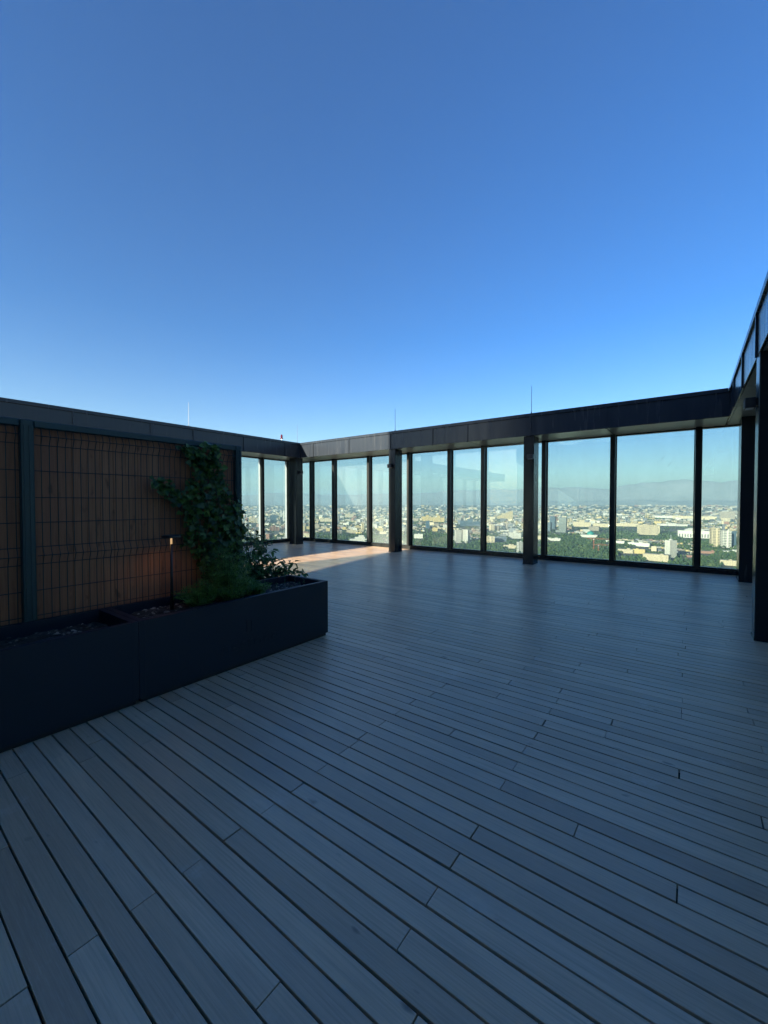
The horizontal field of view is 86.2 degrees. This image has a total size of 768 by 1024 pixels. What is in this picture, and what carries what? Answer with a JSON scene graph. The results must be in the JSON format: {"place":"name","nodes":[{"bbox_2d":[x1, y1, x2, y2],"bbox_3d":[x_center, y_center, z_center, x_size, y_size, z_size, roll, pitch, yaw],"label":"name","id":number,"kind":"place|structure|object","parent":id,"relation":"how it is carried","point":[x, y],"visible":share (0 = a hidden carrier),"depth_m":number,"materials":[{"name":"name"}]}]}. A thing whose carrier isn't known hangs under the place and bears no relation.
{"place":"outdoors","nodes":[
{"label":"outdoors","id":0,"kind":"place"},
{"bbox_2d":[270,515,276,521],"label":"office tower","id":1,"kind":"structure","parent":0,"point":[273,518],"depth_m":4944.37,"materials":[{"name":"glass"}]},
{"bbox_2d":[0,648,763,1023],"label":"roof slab","id":2,"kind":"structure","parent":0,"point":[142,932],"depth_m":1.41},
{"bbox_2d":[0,541,767,1023],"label":"deck","id":3,"kind":"structure","parent":2,"relation":"on","point":[432,787],"depth_m":1.94,"materials":[{"name":"grey wood"}]},
{"bbox_2d":[0,608,138,752],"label":"planter","id":4,"kind":"object","parent":3,"relation":"on","point":[51,686],"visible":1,"depth_m":2.73,"materials":[{"name":"metal"}]},
{"bbox_2d":[0,622,107,648],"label":"soil","id":5,"kind":"structure","parent":4,"relation":"in","point":[77,628],"depth_m":3.00,"materials":[{"name":"brown soil"}]},
{"bbox_2d":[0,416,241,625],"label":"fence","id":6,"kind":"object","parent":3,"relation":"on","point":[89,517],"visible":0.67,"depth_m":3.40,"materials":[{"name":"brown wood"}]},
{"bbox_2d":[105,575,327,701],"bbox_3d":[-1.491,1.099,4.041,0.664,0.619,1.983,1,2,37],"label":"planter","id":7,"kind":"object","parent":3,"relation":"on","point":[179,649],"visible":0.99,"depth_m":3.62,"materials":[{"name":"metal"}]},
{"bbox_2d":[130,581,304,617],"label":"soil","id":8,"kind":"structure","parent":7,"relation":"in","point":[152,611],"depth_m":3.71,"materials":[{"name":"brown soil"}]},
{"bbox_2d":[161,534,180,609],"bbox_3d":[-1.910,0.554,3.688,0.156,0.696,0.156,1,2,37],"label":"garden light","id":9,"kind":"object","parent":8,"relation":"on","point":[170,536],"visible":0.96,"depth_m":3.68,"materials":[{"name":"black metal"}]},
{"bbox_2d":[171,578,222,606],"bbox_3d":[-1.702,0.743,3.779,0.406,0.280,0.458,0,1,-4],"label":"feathery bush","id":10,"kind":"object","parent":8,"relation":"on","point":[206,596],"visible":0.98,"depth_m":3.75,"materials":[{"name":"green plant"}]},
{"bbox_2d":[149,441,248,583],"bbox_3d":[-1.785,0.080,4.068,0.175,1.582,0.981,1,2,37],"label":"ivy","id":11,"kind":"object","parent":8,"relation":"on","point":[231,530],"visible":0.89,"depth_m":4.10,"materials":[{"name":"green plant"}]},
{"bbox_2d":[141,585,300,618],"bbox_3d":[-1.454,0.844,3.921,0.056,0.026,1.712,1,2,37],"label":"drip hose","id":12,"kind":"object","parent":8,"relation":"on","point":[210,604],"visible":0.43,"depth_m":3.72,"materials":[{"name":"black plastic"}]},
{"bbox_2d":[192,542,251,598],"bbox_3d":[-1.591,0.576,4.090,0.444,0.598,0.580,1,2,37],"label":"feathery bush","id":13,"kind":"object","parent":8,"relation":"on","point":[216,574],"visible":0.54,"depth_m":4.04,"materials":[{"name":"green plant"}]},
{"bbox_2d":[205,568,256,601],"bbox_3d":[-1.480,0.701,3.945,0.387,0.361,0.480,0,1,21],"label":"feathery bush","id":14,"kind":"object","parent":8,"relation":"on","point":[234,586],"visible":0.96,"depth_m":3.92,"materials":[{"name":"green plant"}]},
{"bbox_2d":[243,576,272,595],"bbox_3d":[-1.322,0.759,4.190,0.366,0.230,0.302,0,1,-15],"label":"feathery bush","id":15,"kind":"object","parent":8,"relation":"on","point":[258,588],"visible":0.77,"depth_m":4.15,"materials":[{"name":"green plant"}]},
{"bbox_2d":[242,456,289,545],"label":"glazed wall","id":16,"kind":"structure","parent":3,"relation":"on","point":[262,504],"depth_m":14.76,"materials":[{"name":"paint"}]},
{"bbox_2d":[0,397,320,461],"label":"parapet","id":17,"kind":"structure","parent":16,"relation":"on","point":[259,447],"depth_m":10.59,"materials":[{"name":"metal"}]},
{"bbox_2d":[289,458,302,544],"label":"steel column","id":18,"kind":"structure","parent":3,"relation":"on","point":[296,499],"depth_m":14.81,"materials":[{"name":"metal"}]},
{"bbox_2d":[388,449,401,551],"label":"steel column","id":19,"kind":"structure","parent":3,"relation":"on","point":[395,504],"depth_m":12.43,"materials":[{"name":"metal"}]},
{"bbox_2d":[303,424,738,574],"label":"glazed wall","id":20,"kind":"structure","parent":3,"relation":"on","point":[695,566],"depth_m":10.78,"materials":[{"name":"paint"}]},
{"bbox_2d":[300,388,729,459],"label":"parapet","id":21,"kind":"structure","parent":20,"relation":"on","point":[709,408],"depth_m":9.73,"materials":[{"name":"metal"}]},
{"bbox_2d":[523,436,538,564],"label":"steel column","id":22,"kind":"structure","parent":3,"relation":"on","point":[530,514],"depth_m":9.98,"materials":[{"name":"metal"}]},
{"bbox_2d":[527,454,533,458],"bbox_3d":[3.521,-1.328,9.863,0.140,0.117,0.110,1,2,37],"label":"wall lamp","id":23,"kind":"object","parent":22,"relation":"attached to","point":[530,456],"visible":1,"depth_m":9.82,"materials":[{"name":"black plastic"}]},
{"bbox_2d":[736,415,755,582],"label":"steel column","id":24,"kind":"structure","parent":3,"relation":"on","point":[745,508],"depth_m":7.69,"materials":[{"name":"metal"}]},
{"bbox_2d":[751,351,767,642],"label":"steel column","id":25,"kind":"structure","parent":3,"relation":"on","point":[759,626],"depth_m":4.40,"materials":[{"name":"metal"}]},
{"bbox_2d":[743,397,757,409],"bbox_3d":[4.061,-1.199,4.542,0.110,0.117,0.140,1,2,37],"label":"wall lamp","id":26,"kind":"object","parent":25,"relation":"attached to","point":[750,403],"visible":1,"depth_m":4.50,"materials":[{"name":"black plastic"}]},
{"bbox_2d":[0,0,767,495],"label":"sky","id":27,"kind":"structure","parent":0,"point":[302,221],"materials":[{"name":"blue"}]},
{"bbox_2d":[414,533,422,537],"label":"office building","id":28,"kind":"structure","parent":0,"point":[418,535],"depth_m":2666.73,"materials":[{"name":"white concrete"}]},
{"bbox_2d":[454,530,461,542],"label":"apartment tower","id":29,"kind":"structure","parent":0,"point":[457,536],"depth_m":2373.68,"materials":[{"name":"white concrete"}]},
{"bbox_2d":[462,529,469,542],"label":"apartment tower","id":30,"kind":"structure","parent":0,"point":[465,535],"depth_m":2375.69,"materials":[{"name":"white concrete"}]},
{"bbox_2d":[460,519,479,525],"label":"office building","id":31,"kind":"structure","parent":0,"point":[469,522],"depth_m":4092.00,"materials":[{"name":"glass"}]},
{"bbox_2d":[242,505,736,567],"bbox_3d":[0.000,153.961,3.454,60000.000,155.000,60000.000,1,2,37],"label":"ground","id":32,"kind":"structure","parent":0,"point":[362,507],"depth_m":7477.72,"materials":[{"name":"green plant"}]},
{"bbox_2d":[250,516,256,522],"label":"apartment block","id":33,"kind":"structure","parent":32,"relation":"on","point":[253,520],"depth_m":4746.16,"materials":[{"name":"grey concrete"}]},
{"bbox_2d":[269,525,278,530],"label":"apartment block","id":34,"kind":"structure","parent":32,"relation":"on","point":[273,528],"depth_m":3390.96,"materials":[{"name":"grey concrete"}]},
{"bbox_2d":[320,518,331,521],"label":"apartment block","id":35,"kind":"structure","parent":32,"relation":"on","point":[325,520],"depth_m":5049.58,"materials":[{"name":"white concrete"}]},
{"bbox_2d":[345,512,353,517],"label":"apartment block","id":36,"kind":"structure","parent":32,"relation":"on","point":[348,515],"depth_m":6414.86,"materials":[{"name":"grey concrete"}]},
{"bbox_2d":[346,528,355,532],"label":"apartment block","id":37,"kind":"structure","parent":32,"relation":"on","point":[351,530],"depth_m":3123.00,"materials":[{"name":"beige concrete"}]},
{"bbox_2d":[350,535,366,541],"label":"office building","id":38,"kind":"structure","parent":32,"relation":"on","point":[360,538],"depth_m":2458.97,"materials":[{"name":"white concrete"}]},
{"bbox_2d":[422,515,432,520],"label":"apartment block","id":39,"kind":"structure","parent":32,"relation":"on","point":[427,518],"depth_m":5159.84,"materials":[{"name":"beige concrete"}]},
{"bbox_2d":[433,515,443,521],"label":"apartment block","id":40,"kind":"structure","parent":32,"relation":"on","point":[437,519],"depth_m":4945.83,"materials":[{"name":"beige concrete"}]},
{"bbox_2d":[242,511,736,568],"bbox_3d":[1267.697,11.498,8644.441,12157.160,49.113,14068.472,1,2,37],"label":"woodland","id":41,"kind":"object","parent":32,"relation":"on","point":[582,547],"visible":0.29,"depth_m":2289.97,"materials":[{"name":"green plant"}]},
{"bbox_2d":[242,504,736,539],"bbox_3d":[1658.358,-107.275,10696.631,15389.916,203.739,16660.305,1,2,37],"label":"distant rooftops","id":42,"kind":"object","parent":32,"relation":"on","point":[490,519],"visible":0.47,"depth_m":6404.53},
{"bbox_2d":[244,526,736,554],"bbox_3d":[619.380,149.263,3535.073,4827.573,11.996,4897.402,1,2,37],"label":"rooftops","id":43,"kind":"object","parent":32,"relation":"on","point":[653,540],"visible":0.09,"depth_m":2666.76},
{"bbox_2d":[487,535,494,541],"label":"theatre","id":44,"kind":"structure","parent":32,"relation":"on","point":[490,538],"depth_m":2397.06,"materials":[{"name":"beige concrete"}]},
{"bbox_2d":[489,524,494,530],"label":"apartment block","id":45,"kind":"structure","parent":32,"relation":"on","point":[491,527],"depth_m":3391.19,"materials":[{"name":"white concrete"}]},
{"bbox_2d":[497,511,512,518],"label":"stadium block","id":46,"kind":"structure","parent":32,"relation":"on","point":[507,515],"depth_m":5925.25,"materials":[{"name":"beige concrete"}]},
{"bbox_2d":[503,544,515,548],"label":"roofs","id":47,"kind":"structure","parent":32,"relation":"on","point":[513,546],"depth_m":2082.37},
{"bbox_2d":[548,522,551,530],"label":"office tower","id":48,"kind":"structure","parent":32,"relation":"on","point":[549,526],"depth_m":3341.70,"materials":[{"name":"white glass"}]},
{"bbox_2d":[548,537,560,540],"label":"roofs","id":49,"kind":"structure","parent":32,"relation":"on","point":[554,539],"depth_m":2496.84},
{"bbox_2d":[580,531,596,537],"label":"museum","id":50,"kind":"structure","parent":32,"relation":"on","point":[590,534],"depth_m":2750.16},
{"bbox_2d":[593,523,608,526],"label":"long hall","id":51,"kind":"structure","parent":32,"relation":"on","point":[601,524],"depth_m":3894.00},
{"bbox_2d":[618,548,632,553],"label":"roofs","id":52,"kind":"structure","parent":32,"relation":"on","point":[627,550],"depth_m":1882.70,"materials":[{"name":"beige concrete"}]},
{"bbox_2d":[616,523,637,526],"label":"long hall","id":53,"kind":"structure","parent":32,"relation":"on","point":[628,524],"depth_m":4017.32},
{"bbox_2d":[628,541,650,546],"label":"roofs","id":54,"kind":"structure","parent":32,"relation":"on","point":[644,544],"depth_m":2181.54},
{"bbox_2d":[637,524,659,534],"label":"hotel","id":55,"kind":"structure","parent":32,"relation":"on","point":[644,529],"depth_m":2966.77,"materials":[{"name":"beige concrete"}]},
{"bbox_2d":[652,515,672,517],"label":"long hall","id":56,"kind":"structure","parent":32,"relation":"on","point":[660,516],"depth_m":6258.11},
{"bbox_2d":[657,523,687,525],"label":"long hall","id":57,"kind":"structure","parent":32,"relation":"on","point":[665,524],"depth_m":4094.95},
{"bbox_2d":[672,516,692,518],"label":"long hall","id":58,"kind":"structure","parent":32,"relation":"on","point":[683,517],"depth_m":5931.14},
{"bbox_2d":[677,528,709,537],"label":"palace","id":59,"kind":"structure","parent":32,"relation":"on","point":[686,533],"depth_m":2718.28,"materials":[{"name":"beige concrete"}]},
{"bbox_2d":[701,516,716,519],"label":"long hall","id":60,"kind":"structure","parent":32,"relation":"on","point":[707,517],"depth_m":5518.57,"materials":[{"name":"beige concrete"}]},
{"bbox_2d":[709,527,719,546],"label":"apartment tower","id":61,"kind":"structure","parent":32,"relation":"on","point":[714,537],"depth_m":2175.32,"materials":[{"name":"beige concrete"}]},
{"bbox_2d":[721,518,729,521],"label":"apartment block","id":62,"kind":"structure","parent":32,"relation":"on","point":[726,519],"depth_m":5045.32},
{"bbox_2d":[719,511,734,518],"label":"apartment block","id":63,"kind":"structure","parent":32,"relation":"on","point":[727,514],"depth_m":5793.79,"materials":[{"name":"grey concrete"}]},
{"bbox_2d":[720,559,735,565],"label":"office building","id":64,"kind":"structure","parent":32,"relation":"on","point":[730,562],"depth_m":1513.68,"materials":[{"name":"beige concrete"}]},
{"bbox_2d":[242,479,737,502],"bbox_3d":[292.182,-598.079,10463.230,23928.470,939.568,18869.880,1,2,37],"label":"mountains","id":65,"kind":"structure","parent":0,"point":[676,490],"depth_m":14784.98,"materials":[{"name":"grey"}]},
{"bbox_2d":[242,500,737,505],"bbox_3d":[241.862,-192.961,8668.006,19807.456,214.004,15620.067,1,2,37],"label":"foothills","id":66,"kind":"structure","parent":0,"point":[659,502],"depth_m":13104.80,"materials":[{"name":"grey"}]},
{"bbox_2d":[495,536,506,540],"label":"office building","id":67,"kind":"structure","parent":0,"point":[500,538],"depth_m":2473.60,"materials":[{"name":"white glass"}]},
{"bbox_2d":[509,530,520,538],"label":"office building","id":68,"kind":"structure","parent":0,"point":[514,534],"depth_m":2667.03,"materials":[{"name":"white concrete"}]},
{"bbox_2d":[517,541,522,552],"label":"apartment tower","id":69,"kind":"structure","parent":0,"point":[520,546],"depth_m":1868.41,"materials":[{"name":"white concrete"}]},
{"bbox_2d":[550,516,555,528],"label":"office tower","id":70,"kind":"structure","parent":0,"point":[553,519],"depth_m":3650.65,"materials":[{"name":"glass"}]},
{"bbox_2d":[556,517,566,532],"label":"office tower","id":71,"kind":"structure","parent":0,"point":[563,524],"depth_m":3203.33,"materials":[{"name":"grey concrete"}]},
{"bbox_2d":[573,520,590,526],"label":"office building","id":72,"kind":"structure","parent":0,"point":[579,523],"depth_m":3957.39,"materials":[{"name":"beige concrete"}]},
{"bbox_2d":[589,526,599,530],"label":"office building","id":73,"kind":"structure","parent":0,"point":[594,528],"depth_m":3389.13,"materials":[{"name":"white concrete"}]},
{"bbox_2d":[633,548,644,553],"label":"office building","id":74,"kind":"structure","parent":0,"point":[639,551],"depth_m":1869.34,"materials":[{"name":"beige concrete"}]},
{"bbox_2d":[643,553,670,561],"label":"office building","id":75,"kind":"structure","parent":0,"point":[657,557],"depth_m":1622.90,"materials":[{"name":"beige concrete"}]},
{"bbox_2d":[665,539,676,558],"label":"office tower","id":76,"kind":"structure","parent":0,"point":[671,547],"depth_m":1692.44,"materials":[{"name":"white concrete"}]},
{"bbox_2d":[701,550,714,553],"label":"roofs","id":77,"kind":"structure","parent":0,"point":[708,552],"depth_m":1868.56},
{"bbox_2d":[720,529,731,547],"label":"apartment tower","id":78,"kind":"structure","parent":0,"point":[726,538],"depth_m":2116.61,"materials":[{"name":"white concrete"}]},
{"bbox_2d":[731,531,735,545],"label":"office tower","id":79,"kind":"structure","parent":0,"point":[733,543],"depth_m":2174.63,"materials":[{"name":"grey glass"}]},
{"bbox_3d":[2.296,-0.064,0.243,0.235,3.117,19.140,1,2,37],"label":"glazed wall","id":80,"kind":"object","parent":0,"visible":0},
{"bbox_2d":[726,272,767,424],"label":"parapet","id":81,"kind":"structure","parent":80,"relation":"on","point":[742,386],"depth_m":5.32,"materials":[{"name":"metal"}]},
{"bbox_3d":[-2.153,1.119,4.478,0.660,0.559,1.885,1,2,37],"label":"planter","id":82,"kind":"object","parent":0,"visible":0},
{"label":"soil","id":83,"kind":"object","parent":82,"relation":"in","visible":0},
{"bbox_2d":[242,519,293,579],"bbox_3d":[-1.457,0.504,5.072,0.480,0.852,0.859,1,2,37],"label":"leafy shrub","id":84,"kind":"object","parent":83,"relation":"on","point":[258,571],"visible":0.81,"depth_m":4.97,"materials":[{"name":"green plant"}]},
{"bbox_2d":[265,559,308,578],"bbox_3d":[-1.252,0.750,5.195,0.709,0.306,0.255,-1,2,-33],"label":"leafy shrub","id":85,"kind":"object","parent":83,"relation":"on","point":[285,572],"visible":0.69,"depth_m":5.19,"materials":[{"name":"green plant"}]}
]}

